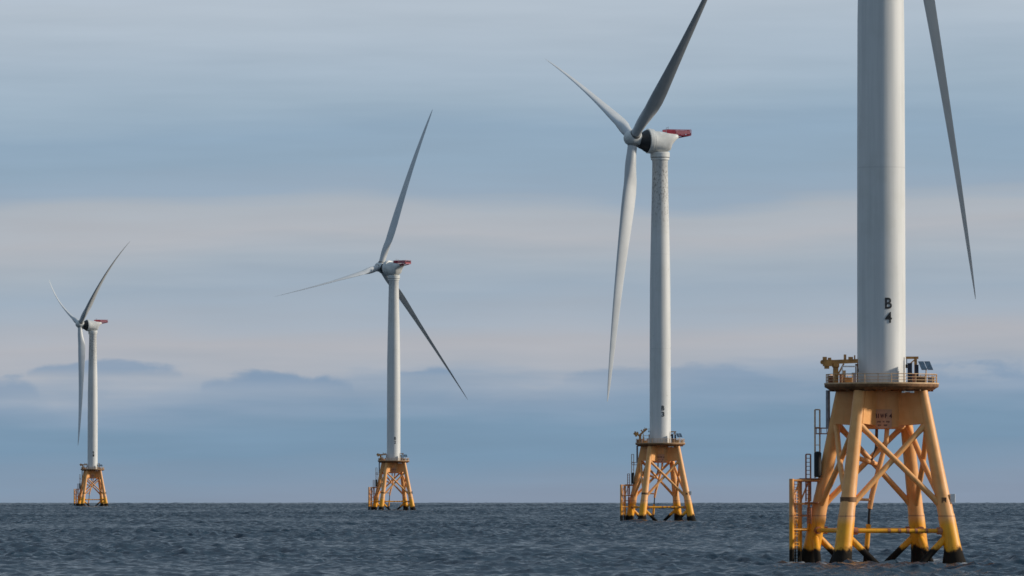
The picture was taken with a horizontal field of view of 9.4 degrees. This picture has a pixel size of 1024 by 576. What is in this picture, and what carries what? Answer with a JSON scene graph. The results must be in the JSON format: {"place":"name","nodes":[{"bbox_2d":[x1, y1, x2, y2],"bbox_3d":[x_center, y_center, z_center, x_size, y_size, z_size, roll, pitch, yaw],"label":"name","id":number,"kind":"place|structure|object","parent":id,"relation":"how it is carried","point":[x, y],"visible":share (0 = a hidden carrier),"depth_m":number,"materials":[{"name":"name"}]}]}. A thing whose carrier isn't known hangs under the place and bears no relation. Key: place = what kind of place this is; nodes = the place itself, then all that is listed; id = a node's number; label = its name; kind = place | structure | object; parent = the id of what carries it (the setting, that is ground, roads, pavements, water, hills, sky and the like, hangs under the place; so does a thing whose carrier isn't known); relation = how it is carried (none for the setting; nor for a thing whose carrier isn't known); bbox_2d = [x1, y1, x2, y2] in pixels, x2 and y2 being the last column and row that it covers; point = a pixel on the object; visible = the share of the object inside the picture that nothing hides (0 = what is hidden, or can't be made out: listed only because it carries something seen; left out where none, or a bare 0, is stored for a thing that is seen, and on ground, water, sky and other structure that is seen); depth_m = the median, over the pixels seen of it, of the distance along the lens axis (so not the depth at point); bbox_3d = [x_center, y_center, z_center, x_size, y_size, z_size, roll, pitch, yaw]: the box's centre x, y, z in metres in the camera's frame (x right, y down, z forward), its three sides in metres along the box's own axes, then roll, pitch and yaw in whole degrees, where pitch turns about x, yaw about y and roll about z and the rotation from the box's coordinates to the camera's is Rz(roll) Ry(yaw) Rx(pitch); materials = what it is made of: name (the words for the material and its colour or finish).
{"place":"outdoors","nodes":[
{"label":"outdoors","id":0,"kind":"place"},
{"bbox_2d":[0,502,1023,575],"bbox_3d":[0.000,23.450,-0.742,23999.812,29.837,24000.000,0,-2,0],"label":"sea","id":1,"kind":"structure","parent":0,"point":[361,539],"depth_m":1092.48,"materials":[{"name":"liquid"}]},
{"bbox_2d":[49,244,127,505],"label":"wind turbine","id":2,"kind":"object","parent":1,"relation":"in","point":[93,470],"visible":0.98,"depth_m":3725.38,"materials":[{"name":"white metal"}]},
{"bbox_2d":[274,109,467,509],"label":"wind turbine","id":3,"kind":"object","parent":1,"relation":"in","point":[393,461],"visible":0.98,"depth_m":2783.37,"materials":[{"name":"white metal"}]},
{"bbox_2d":[547,0,706,520],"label":"wind turbine","id":4,"kind":"object","parent":1,"relation":"in","point":[660,444],"visible":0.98,"depth_m":1771.85,"materials":[{"name":"white metal"}]},
{"bbox_2d":[789,0,975,563],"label":"wind turbine","id":5,"kind":"object","parent":1,"relation":"in","point":[876,391],"visible":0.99,"depth_m":772.92,"materials":[{"name":"paint"}]},
{"bbox_2d":[0,0,1023,502],"label":"sky","id":6,"kind":"structure","parent":0,"point":[243,154],"materials":[{"name":"blue"}]}
]}

